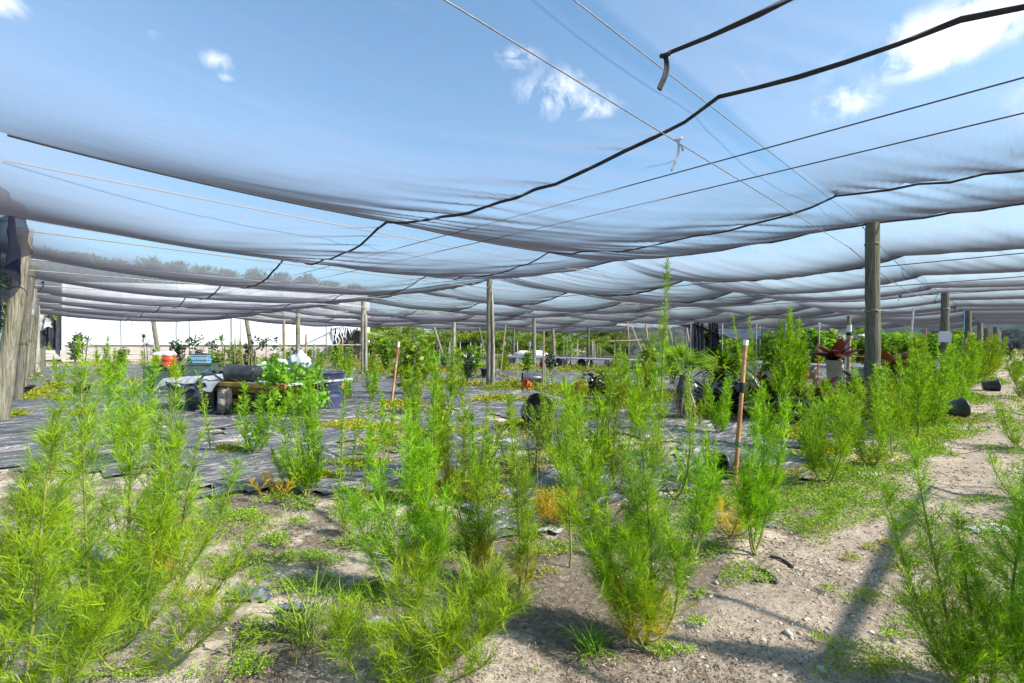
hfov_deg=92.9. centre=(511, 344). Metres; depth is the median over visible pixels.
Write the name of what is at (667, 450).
grass tuft
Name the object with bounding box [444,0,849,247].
cable
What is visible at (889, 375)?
feathery weed
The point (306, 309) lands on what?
cable
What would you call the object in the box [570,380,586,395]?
plant pot
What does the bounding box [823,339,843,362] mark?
shrub
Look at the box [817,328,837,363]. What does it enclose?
shrub
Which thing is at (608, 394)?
feathery weed
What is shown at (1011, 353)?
broadleaf tree
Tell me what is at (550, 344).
broadleaf bush
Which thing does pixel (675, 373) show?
shrub
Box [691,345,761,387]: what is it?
fern clump
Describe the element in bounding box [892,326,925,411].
feathery weed
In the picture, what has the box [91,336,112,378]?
feathery weed
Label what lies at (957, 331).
broadleaf tree
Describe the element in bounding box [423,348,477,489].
feathery weed
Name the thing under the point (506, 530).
cloth scrap
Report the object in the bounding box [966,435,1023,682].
feathery weed
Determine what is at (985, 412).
drip hose
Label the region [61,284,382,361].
greenhouse
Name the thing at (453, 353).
strap leaf plant
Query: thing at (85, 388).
plant pot
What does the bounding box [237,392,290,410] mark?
junk crate
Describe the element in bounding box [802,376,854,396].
bromeliad
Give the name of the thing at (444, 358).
shrub
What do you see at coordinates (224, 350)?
strap leaf plant
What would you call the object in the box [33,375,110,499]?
feathery weed
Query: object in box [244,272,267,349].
pine tree
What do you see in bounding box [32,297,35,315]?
cloth wrap
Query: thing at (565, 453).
feathery weed
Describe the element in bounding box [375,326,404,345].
broadleaf tree
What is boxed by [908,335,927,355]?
shrub
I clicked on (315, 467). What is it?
feathery weed
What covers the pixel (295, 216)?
cable
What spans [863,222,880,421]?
wooden post
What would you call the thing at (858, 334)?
shrub
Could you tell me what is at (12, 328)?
wooden post
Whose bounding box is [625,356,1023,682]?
path
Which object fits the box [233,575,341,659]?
grass tuft
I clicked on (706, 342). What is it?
shrub
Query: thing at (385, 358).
shrub
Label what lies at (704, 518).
feathery weed
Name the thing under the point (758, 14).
rolled net edge
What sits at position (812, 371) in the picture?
support block
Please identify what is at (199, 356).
plastic tray
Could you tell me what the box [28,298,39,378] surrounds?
wooden post
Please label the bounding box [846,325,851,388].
stake
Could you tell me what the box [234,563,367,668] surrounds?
grass tuft
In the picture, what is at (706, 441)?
feathery weed
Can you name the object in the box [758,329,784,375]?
shrub
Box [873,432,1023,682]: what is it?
feathery weed
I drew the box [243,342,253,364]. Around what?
shrub
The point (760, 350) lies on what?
shrub
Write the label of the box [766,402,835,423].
bromeliad
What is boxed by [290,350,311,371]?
plastic bag
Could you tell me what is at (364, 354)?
wooden post
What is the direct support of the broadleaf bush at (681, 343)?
on the weed mat
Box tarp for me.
[155,374,223,391]
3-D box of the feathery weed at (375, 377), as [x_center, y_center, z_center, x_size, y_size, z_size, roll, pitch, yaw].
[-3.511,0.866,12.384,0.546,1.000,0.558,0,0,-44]
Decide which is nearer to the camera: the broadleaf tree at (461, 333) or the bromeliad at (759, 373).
the bromeliad at (759, 373)
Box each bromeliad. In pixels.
[672,371,747,410]
[676,374,716,403]
[693,375,762,418]
[726,367,815,417]
[750,370,763,388]
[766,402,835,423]
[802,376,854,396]
[805,337,863,388]
[836,365,886,401]
[857,349,920,392]
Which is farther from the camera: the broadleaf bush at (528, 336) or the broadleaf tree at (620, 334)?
the broadleaf tree at (620, 334)
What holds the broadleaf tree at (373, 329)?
on the sandy ground
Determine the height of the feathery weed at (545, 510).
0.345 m
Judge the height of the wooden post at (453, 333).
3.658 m
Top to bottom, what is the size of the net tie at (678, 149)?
0.351 m
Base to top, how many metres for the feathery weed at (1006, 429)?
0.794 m
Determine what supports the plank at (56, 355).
on the plank at (62, 357)
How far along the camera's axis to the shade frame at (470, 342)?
48.00 m
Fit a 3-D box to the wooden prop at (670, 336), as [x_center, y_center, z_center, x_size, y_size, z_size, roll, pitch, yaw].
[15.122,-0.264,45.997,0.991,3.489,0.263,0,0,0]
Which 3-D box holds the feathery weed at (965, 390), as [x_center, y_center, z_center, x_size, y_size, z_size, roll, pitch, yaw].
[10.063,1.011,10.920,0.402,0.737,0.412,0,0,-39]
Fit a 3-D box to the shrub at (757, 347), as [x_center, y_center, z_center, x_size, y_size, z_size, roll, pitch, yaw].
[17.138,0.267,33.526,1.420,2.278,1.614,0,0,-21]
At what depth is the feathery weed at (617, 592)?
2.26 m
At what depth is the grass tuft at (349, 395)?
12.35 m
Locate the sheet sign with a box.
[938,331,951,341]
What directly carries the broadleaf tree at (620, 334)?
on the sandy ground
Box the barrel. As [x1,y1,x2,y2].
[223,364,262,381]
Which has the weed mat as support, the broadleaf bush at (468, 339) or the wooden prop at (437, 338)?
the wooden prop at (437, 338)
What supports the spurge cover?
on the sandy ground
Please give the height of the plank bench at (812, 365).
0.125 m
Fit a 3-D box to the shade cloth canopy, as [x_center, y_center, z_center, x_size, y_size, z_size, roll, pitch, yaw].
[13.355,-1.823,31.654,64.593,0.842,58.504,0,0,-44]
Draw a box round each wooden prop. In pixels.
[57,316,60,360]
[151,322,160,351]
[244,320,253,359]
[433,327,442,352]
[477,327,485,359]
[512,327,514,355]
[551,329,555,359]
[587,327,589,357]
[616,326,626,353]
[630,327,644,357]
[668,329,672,346]
[684,328,686,348]
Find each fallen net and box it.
[760,329,796,340]
[834,332,864,341]
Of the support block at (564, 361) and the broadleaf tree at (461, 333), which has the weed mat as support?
the support block at (564, 361)
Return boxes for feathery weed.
[0,385,147,682]
[11,333,258,659]
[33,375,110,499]
[50,518,279,681]
[51,354,57,371]
[53,363,67,382]
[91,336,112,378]
[94,347,163,461]
[102,347,127,386]
[117,359,211,593]
[138,350,154,373]
[167,353,177,377]
[194,370,218,449]
[231,378,291,453]
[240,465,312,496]
[266,444,305,488]
[271,371,329,495]
[272,351,287,359]
[304,539,545,682]
[315,348,323,368]
[328,369,351,512]
[330,481,365,534]
[335,344,355,398]
[336,411,460,606]
[340,352,351,371]
[346,400,364,480]
[352,373,376,501]
[362,360,379,396]
[369,348,376,377]
[376,389,398,449]
[396,352,446,499]
[398,364,425,408]
[405,378,457,472]
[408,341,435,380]
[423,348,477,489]
[430,373,449,443]
[446,343,459,399]
[447,442,510,580]
[450,382,498,501]
[467,410,496,486]
[490,394,521,464]
[494,392,545,598]
[497,353,508,371]
[520,370,551,475]
[528,397,555,449]
[530,484,582,524]
[536,363,590,475]
[537,377,709,652]
[550,394,584,567]
[558,383,614,489]
[560,375,581,412]
[582,379,598,422]
[598,330,658,488]
[605,351,621,411]
[616,358,629,376]
[617,352,664,426]
[645,373,699,500]
[646,257,674,475]
[675,448,733,561]
[681,350,718,427]
[697,420,721,492]
[701,494,768,536]
[703,375,734,431]
[726,389,801,555]
[731,308,758,420]
[754,376,794,448]
[766,305,812,422]
[792,395,832,460]
[796,375,869,484]
[817,377,874,448]
[819,373,855,420]
[829,383,861,459]
[832,378,895,467]
[851,365,860,377]
[865,369,897,428]
[866,354,916,452]
[868,355,918,430]
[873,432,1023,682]
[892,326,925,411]
[905,330,936,436]
[905,338,938,406]
[909,354,955,425]
[912,337,959,419]
[919,346,963,405]
[938,349,969,399]
[947,340,986,387]
[953,374,971,399]
[957,336,1002,382]
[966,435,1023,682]
[967,332,1009,376]
[978,442,1023,499]
[985,335,1008,369]
[991,399,1023,448]
[1004,354,1023,378]
[1008,363,1023,398]
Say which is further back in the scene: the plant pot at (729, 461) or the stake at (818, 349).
the stake at (818, 349)
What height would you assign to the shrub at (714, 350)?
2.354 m
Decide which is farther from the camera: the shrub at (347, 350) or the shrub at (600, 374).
the shrub at (347, 350)
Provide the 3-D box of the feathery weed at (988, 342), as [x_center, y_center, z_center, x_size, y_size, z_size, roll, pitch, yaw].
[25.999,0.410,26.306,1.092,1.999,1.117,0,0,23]
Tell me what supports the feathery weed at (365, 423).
on the sandy ground
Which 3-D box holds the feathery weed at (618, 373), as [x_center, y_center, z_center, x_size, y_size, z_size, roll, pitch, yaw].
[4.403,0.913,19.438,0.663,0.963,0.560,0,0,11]
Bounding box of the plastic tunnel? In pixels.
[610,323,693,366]
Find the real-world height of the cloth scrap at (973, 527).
0.039 m
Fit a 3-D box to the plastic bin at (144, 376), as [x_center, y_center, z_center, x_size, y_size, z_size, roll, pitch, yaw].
[-10.955,1.012,15.200,0.790,0.735,0.550,0,0,-6]
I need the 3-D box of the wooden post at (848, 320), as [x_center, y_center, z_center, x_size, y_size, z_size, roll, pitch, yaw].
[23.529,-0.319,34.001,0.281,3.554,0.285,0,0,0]
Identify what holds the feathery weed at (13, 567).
on the sandy ground
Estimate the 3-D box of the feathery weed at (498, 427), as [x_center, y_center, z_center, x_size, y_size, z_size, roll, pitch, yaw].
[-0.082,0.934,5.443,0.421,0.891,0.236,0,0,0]
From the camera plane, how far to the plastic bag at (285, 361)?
10.39 m
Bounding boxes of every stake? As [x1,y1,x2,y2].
[283,320,285,359]
[305,334,306,354]
[312,345,315,366]
[390,342,399,403]
[500,325,505,373]
[523,448,541,501]
[542,331,544,390]
[733,340,747,485]
[817,323,820,377]
[843,330,846,384]
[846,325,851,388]
[909,309,913,348]
[925,328,926,352]
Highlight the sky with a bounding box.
[0,0,1023,343]
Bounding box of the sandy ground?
[0,345,1023,682]
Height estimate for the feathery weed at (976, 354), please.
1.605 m
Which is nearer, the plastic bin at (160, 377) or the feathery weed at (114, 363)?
the plastic bin at (160, 377)
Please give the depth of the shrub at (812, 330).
33.68 m
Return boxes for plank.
[46,350,88,353]
[46,353,84,356]
[46,356,70,359]
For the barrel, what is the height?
0.364 m
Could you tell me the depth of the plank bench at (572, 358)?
30.03 m
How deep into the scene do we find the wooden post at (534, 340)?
32.59 m
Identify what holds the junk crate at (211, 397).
on the weed mat
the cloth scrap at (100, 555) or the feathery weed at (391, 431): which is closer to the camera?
the cloth scrap at (100, 555)
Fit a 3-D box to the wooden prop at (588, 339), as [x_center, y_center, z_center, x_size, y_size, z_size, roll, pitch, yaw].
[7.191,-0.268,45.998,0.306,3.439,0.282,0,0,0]
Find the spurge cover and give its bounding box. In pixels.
[0,358,1023,682]
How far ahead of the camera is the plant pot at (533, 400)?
8.06 m
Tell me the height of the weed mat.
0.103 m
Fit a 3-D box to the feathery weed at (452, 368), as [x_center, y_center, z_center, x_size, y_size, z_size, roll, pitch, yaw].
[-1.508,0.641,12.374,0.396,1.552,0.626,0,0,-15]
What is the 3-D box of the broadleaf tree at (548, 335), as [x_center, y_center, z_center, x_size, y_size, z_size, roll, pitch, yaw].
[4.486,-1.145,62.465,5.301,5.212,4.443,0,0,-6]
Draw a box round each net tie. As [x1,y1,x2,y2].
[657,51,671,90]
[671,137,683,170]
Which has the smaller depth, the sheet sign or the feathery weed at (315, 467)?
the feathery weed at (315, 467)
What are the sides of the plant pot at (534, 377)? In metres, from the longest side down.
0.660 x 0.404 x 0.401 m
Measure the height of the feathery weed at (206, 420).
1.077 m
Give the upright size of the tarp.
0.534 m
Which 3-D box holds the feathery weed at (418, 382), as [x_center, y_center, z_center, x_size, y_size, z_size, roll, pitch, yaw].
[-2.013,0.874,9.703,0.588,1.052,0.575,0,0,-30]
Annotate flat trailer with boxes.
[212,378,352,414]
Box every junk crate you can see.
[185,391,236,406]
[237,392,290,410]
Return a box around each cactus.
[234,337,242,364]
[241,348,257,364]
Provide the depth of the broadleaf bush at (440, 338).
54.72 m
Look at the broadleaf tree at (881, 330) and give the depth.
46.69 m
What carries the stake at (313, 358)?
on the weed mat
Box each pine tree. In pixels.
[1,301,6,329]
[1,301,46,353]
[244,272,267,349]
[268,271,288,349]
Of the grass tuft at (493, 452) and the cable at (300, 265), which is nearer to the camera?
the grass tuft at (493, 452)
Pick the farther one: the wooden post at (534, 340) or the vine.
the wooden post at (534, 340)
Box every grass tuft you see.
[191,489,240,521]
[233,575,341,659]
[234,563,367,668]
[346,383,359,398]
[434,540,498,606]
[454,421,525,460]
[556,608,635,673]
[621,424,689,465]
[634,423,737,495]
[679,443,750,480]
[731,440,815,500]
[790,404,812,423]
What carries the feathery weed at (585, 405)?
on the sandy ground
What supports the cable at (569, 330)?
attached to the wooden prop at (437, 338)
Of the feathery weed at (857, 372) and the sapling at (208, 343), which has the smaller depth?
the feathery weed at (857, 372)
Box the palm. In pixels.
[649,342,721,418]
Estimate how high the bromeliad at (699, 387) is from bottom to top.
0.771 m
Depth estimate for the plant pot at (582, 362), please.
28.96 m
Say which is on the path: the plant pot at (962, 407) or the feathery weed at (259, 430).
the plant pot at (962, 407)
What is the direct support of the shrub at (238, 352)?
on the weed mat
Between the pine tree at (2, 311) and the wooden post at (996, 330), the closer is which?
the wooden post at (996, 330)
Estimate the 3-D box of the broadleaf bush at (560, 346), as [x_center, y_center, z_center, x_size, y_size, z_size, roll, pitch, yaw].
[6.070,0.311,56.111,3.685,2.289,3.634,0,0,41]
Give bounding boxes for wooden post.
[0,237,32,419]
[13,265,35,399]
[25,288,37,384]
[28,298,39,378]
[35,305,40,372]
[40,313,45,366]
[296,313,300,349]
[361,301,367,373]
[452,322,455,361]
[486,279,494,384]
[532,318,535,365]
[847,316,850,364]
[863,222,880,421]
[940,293,950,365]
[964,311,971,354]
[977,323,982,343]
[984,328,988,358]
[993,327,998,340]
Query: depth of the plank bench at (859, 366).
17.01 m
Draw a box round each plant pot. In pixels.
[24,376,41,392]
[66,370,92,393]
[480,368,485,377]
[520,392,552,423]
[521,372,541,383]
[521,379,531,387]
[554,358,562,366]
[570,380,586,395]
[577,359,585,366]
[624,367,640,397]
[716,453,749,475]
[781,390,808,411]
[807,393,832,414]
[943,398,970,417]
[981,380,1000,390]
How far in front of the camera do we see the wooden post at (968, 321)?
28.89 m
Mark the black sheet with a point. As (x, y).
(197, 391)
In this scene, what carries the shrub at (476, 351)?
on the weed mat
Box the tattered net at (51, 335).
[40,316,59,356]
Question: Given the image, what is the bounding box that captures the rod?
[326,326,326,362]
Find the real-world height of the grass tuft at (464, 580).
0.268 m
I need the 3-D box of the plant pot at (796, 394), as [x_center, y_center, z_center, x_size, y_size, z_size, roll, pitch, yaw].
[5.492,1.102,9.471,0.461,0.464,0.300,0,-16,-25]
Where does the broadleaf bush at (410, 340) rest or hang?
on the sandy ground
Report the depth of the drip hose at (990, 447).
6.49 m
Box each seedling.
[212,583,229,620]
[225,607,256,656]
[270,543,284,562]
[369,494,381,550]
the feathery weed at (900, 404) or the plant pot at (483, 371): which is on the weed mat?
the plant pot at (483, 371)
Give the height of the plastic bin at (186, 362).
0.835 m
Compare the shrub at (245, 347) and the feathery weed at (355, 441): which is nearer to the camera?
the feathery weed at (355, 441)
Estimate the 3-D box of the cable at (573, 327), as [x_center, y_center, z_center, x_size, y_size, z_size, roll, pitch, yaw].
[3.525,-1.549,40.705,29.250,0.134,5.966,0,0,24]
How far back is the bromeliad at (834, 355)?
13.76 m
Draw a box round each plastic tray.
[189,354,210,358]
[191,359,211,362]
[201,369,222,374]
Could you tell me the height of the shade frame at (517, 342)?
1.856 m
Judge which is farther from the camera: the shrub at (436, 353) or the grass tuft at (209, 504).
the shrub at (436, 353)
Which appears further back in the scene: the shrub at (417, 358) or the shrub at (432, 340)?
the shrub at (432, 340)
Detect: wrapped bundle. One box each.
[514,351,529,355]
[531,350,547,356]
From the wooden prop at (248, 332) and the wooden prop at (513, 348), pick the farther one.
the wooden prop at (513, 348)
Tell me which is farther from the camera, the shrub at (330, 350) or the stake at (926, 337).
the shrub at (330, 350)
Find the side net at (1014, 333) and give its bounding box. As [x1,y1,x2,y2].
[794,324,1023,348]
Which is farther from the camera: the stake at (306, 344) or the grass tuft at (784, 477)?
the stake at (306, 344)
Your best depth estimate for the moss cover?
9.69 m
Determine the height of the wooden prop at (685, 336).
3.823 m
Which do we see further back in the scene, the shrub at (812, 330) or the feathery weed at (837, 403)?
the shrub at (812, 330)
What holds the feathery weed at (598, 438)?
on the weed mat
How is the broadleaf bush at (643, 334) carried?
on the sandy ground
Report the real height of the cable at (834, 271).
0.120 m
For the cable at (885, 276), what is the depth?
11.92 m
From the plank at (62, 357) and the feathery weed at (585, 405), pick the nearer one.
the feathery weed at (585, 405)
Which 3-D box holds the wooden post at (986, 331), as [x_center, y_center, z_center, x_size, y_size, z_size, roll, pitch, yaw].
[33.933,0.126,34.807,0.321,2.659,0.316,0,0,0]
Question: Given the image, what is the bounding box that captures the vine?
[255,358,342,412]
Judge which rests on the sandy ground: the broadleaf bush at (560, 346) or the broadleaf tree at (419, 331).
the broadleaf tree at (419, 331)
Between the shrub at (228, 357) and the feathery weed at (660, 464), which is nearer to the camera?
the feathery weed at (660, 464)
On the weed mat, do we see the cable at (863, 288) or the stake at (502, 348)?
the stake at (502, 348)
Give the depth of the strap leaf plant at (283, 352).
26.09 m
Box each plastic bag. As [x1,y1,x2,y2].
[270,359,291,372]
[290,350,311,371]
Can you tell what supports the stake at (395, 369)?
on the weed mat
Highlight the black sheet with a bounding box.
[165,382,206,398]
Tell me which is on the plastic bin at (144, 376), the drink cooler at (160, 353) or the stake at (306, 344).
the drink cooler at (160, 353)
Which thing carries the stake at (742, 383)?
on the sandy ground
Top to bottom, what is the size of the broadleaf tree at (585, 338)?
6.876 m
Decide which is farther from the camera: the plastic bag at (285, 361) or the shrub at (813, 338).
the shrub at (813, 338)
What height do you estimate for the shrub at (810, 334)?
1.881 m
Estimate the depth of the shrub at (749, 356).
32.08 m
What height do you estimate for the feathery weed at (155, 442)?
1.322 m
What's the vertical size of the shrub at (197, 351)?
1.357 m
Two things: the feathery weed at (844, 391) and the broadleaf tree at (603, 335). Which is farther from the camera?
the broadleaf tree at (603, 335)
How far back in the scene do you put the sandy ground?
2.72 m
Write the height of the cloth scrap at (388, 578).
0.027 m
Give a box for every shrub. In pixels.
[66,332,85,364]
[113,347,130,365]
[168,339,189,360]
[188,346,204,354]
[205,350,224,368]
[226,346,237,364]
[229,345,240,364]
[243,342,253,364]
[259,354,267,362]
[286,346,298,360]
[304,348,312,365]
[315,349,322,365]
[318,350,327,366]
[327,346,342,365]
[331,354,336,368]
[342,344,355,362]
[378,336,392,370]
[387,336,427,393]
[419,333,436,372]
[429,348,441,366]
[440,350,449,367]
[461,350,477,380]
[466,343,485,370]
[499,344,508,366]
[519,350,532,372]
[544,350,555,371]
[580,371,603,392]
[594,369,614,397]
[635,343,659,393]
[657,345,684,383]
[698,335,708,358]
[702,345,711,366]
[704,330,720,366]
[718,339,741,354]
[726,338,751,378]
[734,339,757,359]
[753,339,768,358]
[757,344,764,365]
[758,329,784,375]
[785,333,813,375]
[799,328,817,334]
[806,333,829,363]
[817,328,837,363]
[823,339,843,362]
[841,339,857,362]
[851,336,864,364]
[852,330,864,362]
[881,335,893,354]
[886,333,915,355]
[887,333,906,347]
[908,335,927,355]
[924,335,939,360]
[927,331,939,352]
[950,336,961,360]
[953,334,976,349]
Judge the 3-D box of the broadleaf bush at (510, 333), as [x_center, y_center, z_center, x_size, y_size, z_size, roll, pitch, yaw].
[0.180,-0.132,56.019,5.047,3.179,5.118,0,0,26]
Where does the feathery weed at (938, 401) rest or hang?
on the path
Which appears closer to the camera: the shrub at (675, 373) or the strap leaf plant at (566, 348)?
the shrub at (675, 373)
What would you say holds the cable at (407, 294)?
attached to the shade cloth canopy
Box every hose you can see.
[196,373,221,382]
[753,567,778,583]
[770,554,793,567]
[965,447,1023,453]
[967,409,1023,431]
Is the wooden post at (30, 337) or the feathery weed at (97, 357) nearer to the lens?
the wooden post at (30, 337)
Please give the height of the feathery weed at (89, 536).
1.499 m
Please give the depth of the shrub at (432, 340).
19.38 m
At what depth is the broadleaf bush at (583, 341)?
52.07 m
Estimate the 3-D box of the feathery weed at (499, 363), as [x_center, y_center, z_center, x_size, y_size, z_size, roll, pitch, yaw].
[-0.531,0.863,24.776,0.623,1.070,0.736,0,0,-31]
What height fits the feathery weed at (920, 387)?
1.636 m
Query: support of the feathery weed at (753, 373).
on the weed mat
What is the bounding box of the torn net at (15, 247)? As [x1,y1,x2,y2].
[0,216,32,332]
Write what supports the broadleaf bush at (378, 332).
on the sandy ground
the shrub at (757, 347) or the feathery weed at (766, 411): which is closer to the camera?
the feathery weed at (766, 411)
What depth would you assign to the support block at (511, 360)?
35.90 m
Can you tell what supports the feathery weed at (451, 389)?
on the weed mat
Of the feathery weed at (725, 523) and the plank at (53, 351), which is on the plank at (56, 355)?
the plank at (53, 351)
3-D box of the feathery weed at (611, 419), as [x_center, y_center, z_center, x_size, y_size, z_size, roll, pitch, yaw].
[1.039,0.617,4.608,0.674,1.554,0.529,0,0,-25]
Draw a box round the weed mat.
[0,354,939,533]
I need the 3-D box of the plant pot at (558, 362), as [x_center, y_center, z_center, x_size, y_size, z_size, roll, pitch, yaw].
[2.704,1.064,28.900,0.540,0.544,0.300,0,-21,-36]
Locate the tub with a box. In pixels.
[315,371,344,408]
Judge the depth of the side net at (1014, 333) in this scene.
44.81 m
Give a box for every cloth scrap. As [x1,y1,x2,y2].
[30,532,143,569]
[223,581,272,599]
[279,600,315,611]
[362,575,416,584]
[367,615,400,627]
[471,525,547,537]
[715,512,772,526]
[959,523,1016,532]
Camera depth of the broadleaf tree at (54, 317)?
52.22 m
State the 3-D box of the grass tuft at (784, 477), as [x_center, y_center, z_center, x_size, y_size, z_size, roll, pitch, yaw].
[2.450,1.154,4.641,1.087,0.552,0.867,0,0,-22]
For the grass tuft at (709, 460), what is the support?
on the sandy ground
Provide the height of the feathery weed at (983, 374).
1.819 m
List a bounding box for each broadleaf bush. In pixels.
[367,330,392,357]
[367,334,403,356]
[376,332,413,355]
[399,339,421,354]
[416,334,445,349]
[420,333,456,354]
[436,331,474,357]
[447,334,479,349]
[457,330,505,357]
[481,337,512,355]
[495,330,529,355]
[515,333,547,351]
[526,337,557,352]
[536,337,573,355]
[556,338,580,356]
[575,338,603,356]
[582,336,615,356]
[601,340,634,356]
[606,334,652,357]
[625,332,659,355]
[649,336,675,357]
[655,339,688,354]
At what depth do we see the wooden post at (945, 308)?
18.71 m
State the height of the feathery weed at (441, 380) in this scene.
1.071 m
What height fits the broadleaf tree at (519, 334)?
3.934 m
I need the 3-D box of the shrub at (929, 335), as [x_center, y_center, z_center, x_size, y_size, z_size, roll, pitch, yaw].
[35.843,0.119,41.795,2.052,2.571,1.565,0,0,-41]
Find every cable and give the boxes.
[29,230,686,307]
[29,270,677,320]
[30,259,642,314]
[35,285,609,321]
[37,293,522,320]
[40,309,556,328]
[43,303,599,327]
[119,182,771,302]
[296,77,1023,274]
[329,112,1023,276]
[392,322,746,327]
[425,326,739,330]
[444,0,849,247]
[465,253,1023,304]
[536,276,1023,310]
[573,0,845,210]
[670,291,991,309]
[850,248,930,298]
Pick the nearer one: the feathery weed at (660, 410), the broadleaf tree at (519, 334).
the feathery weed at (660, 410)
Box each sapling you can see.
[170,335,199,358]
[194,334,220,353]
[250,335,278,360]
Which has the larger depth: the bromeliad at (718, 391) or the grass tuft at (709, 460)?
the bromeliad at (718, 391)
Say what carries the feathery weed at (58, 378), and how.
on the weed mat
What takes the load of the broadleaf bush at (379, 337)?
on the sandy ground
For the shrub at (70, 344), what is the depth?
33.99 m
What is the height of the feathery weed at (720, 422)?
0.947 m
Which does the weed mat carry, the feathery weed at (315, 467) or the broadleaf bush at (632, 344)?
the broadleaf bush at (632, 344)
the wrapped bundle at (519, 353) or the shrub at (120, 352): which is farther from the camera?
the wrapped bundle at (519, 353)
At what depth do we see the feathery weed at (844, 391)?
8.53 m
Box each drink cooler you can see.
[152,352,163,365]
[161,351,176,366]
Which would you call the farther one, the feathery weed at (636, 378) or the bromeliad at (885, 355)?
the bromeliad at (885, 355)
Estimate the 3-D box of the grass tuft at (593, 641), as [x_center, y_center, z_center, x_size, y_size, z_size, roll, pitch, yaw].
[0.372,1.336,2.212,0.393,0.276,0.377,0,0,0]
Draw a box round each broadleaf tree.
[45,314,71,353]
[370,326,392,344]
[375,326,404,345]
[400,326,425,348]
[411,312,432,338]
[429,329,451,348]
[450,331,474,346]
[479,330,507,352]
[509,331,529,349]
[510,329,555,344]
[529,332,564,345]
[555,332,584,354]
[574,332,611,351]
[585,332,616,355]
[594,333,624,344]
[608,331,636,350]
[642,330,674,344]
[667,332,689,342]
[855,327,893,334]
[939,328,963,356]
[1004,349,1023,359]
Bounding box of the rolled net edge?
[669,0,792,53]
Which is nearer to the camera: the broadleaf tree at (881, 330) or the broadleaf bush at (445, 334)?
the broadleaf tree at (881, 330)
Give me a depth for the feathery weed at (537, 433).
5.03 m
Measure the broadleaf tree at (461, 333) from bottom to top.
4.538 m
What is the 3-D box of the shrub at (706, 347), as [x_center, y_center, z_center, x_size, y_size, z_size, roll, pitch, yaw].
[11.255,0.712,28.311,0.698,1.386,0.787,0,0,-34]
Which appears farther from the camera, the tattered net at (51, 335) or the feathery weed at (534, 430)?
the tattered net at (51, 335)
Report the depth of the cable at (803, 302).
22.79 m
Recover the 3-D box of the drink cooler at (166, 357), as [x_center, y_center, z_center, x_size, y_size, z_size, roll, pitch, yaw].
[-10.479,0.431,14.900,0.378,0.498,0.378,0,0,16]
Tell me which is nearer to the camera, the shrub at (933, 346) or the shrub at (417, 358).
the shrub at (417, 358)
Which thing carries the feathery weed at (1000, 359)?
on the path
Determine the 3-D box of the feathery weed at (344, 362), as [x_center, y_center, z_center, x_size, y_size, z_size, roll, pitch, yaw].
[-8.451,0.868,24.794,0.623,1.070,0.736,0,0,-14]
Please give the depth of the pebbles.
2.43 m
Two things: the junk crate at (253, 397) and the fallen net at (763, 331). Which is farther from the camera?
the fallen net at (763, 331)
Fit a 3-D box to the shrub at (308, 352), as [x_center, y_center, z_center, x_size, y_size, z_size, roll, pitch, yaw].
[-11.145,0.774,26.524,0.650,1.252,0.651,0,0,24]
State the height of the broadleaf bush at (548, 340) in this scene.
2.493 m
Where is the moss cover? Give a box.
[11,356,863,519]
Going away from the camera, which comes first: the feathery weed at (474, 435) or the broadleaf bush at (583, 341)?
the feathery weed at (474, 435)
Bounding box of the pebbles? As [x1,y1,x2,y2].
[638,449,1018,681]
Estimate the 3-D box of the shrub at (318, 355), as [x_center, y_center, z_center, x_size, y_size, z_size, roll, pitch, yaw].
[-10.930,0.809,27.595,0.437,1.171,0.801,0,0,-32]
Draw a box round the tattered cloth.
[40,314,51,330]
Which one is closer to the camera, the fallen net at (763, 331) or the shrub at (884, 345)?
the fallen net at (763, 331)
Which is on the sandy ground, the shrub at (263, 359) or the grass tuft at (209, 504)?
the grass tuft at (209, 504)
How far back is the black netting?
27.71 m
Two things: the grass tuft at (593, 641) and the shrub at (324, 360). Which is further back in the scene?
the shrub at (324, 360)
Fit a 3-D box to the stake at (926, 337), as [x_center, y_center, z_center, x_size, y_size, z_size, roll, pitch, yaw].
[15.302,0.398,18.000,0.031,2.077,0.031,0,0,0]
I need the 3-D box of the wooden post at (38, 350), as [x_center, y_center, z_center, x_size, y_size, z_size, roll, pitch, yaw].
[-22.276,-0.207,22.792,0.458,3.326,0.301,0,0,43]
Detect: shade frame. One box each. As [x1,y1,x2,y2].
[435,341,476,357]
[495,340,551,358]
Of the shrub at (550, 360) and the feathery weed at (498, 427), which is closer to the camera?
the feathery weed at (498, 427)
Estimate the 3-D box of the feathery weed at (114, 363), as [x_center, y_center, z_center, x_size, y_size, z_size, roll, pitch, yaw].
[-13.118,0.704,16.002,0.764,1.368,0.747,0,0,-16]
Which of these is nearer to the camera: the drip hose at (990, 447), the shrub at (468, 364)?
the drip hose at (990, 447)
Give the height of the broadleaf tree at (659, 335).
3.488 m
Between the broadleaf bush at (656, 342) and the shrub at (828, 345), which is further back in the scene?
the broadleaf bush at (656, 342)
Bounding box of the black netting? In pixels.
[673,321,786,368]
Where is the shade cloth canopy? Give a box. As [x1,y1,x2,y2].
[0,4,1023,334]
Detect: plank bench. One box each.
[498,355,640,361]
[749,361,850,367]
[850,364,958,371]
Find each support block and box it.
[508,358,515,363]
[561,359,569,365]
[808,367,816,377]
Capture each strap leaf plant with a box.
[64,332,96,366]
[132,333,159,364]
[216,333,238,366]
[278,344,292,359]
[443,343,462,364]
[561,336,575,365]
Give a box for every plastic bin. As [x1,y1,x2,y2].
[142,366,162,388]
[156,367,182,389]
[177,361,190,364]
[183,363,218,376]
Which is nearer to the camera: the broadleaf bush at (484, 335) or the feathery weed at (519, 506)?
the feathery weed at (519, 506)
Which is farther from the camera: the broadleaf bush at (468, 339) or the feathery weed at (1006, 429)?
the broadleaf bush at (468, 339)
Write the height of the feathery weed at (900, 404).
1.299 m

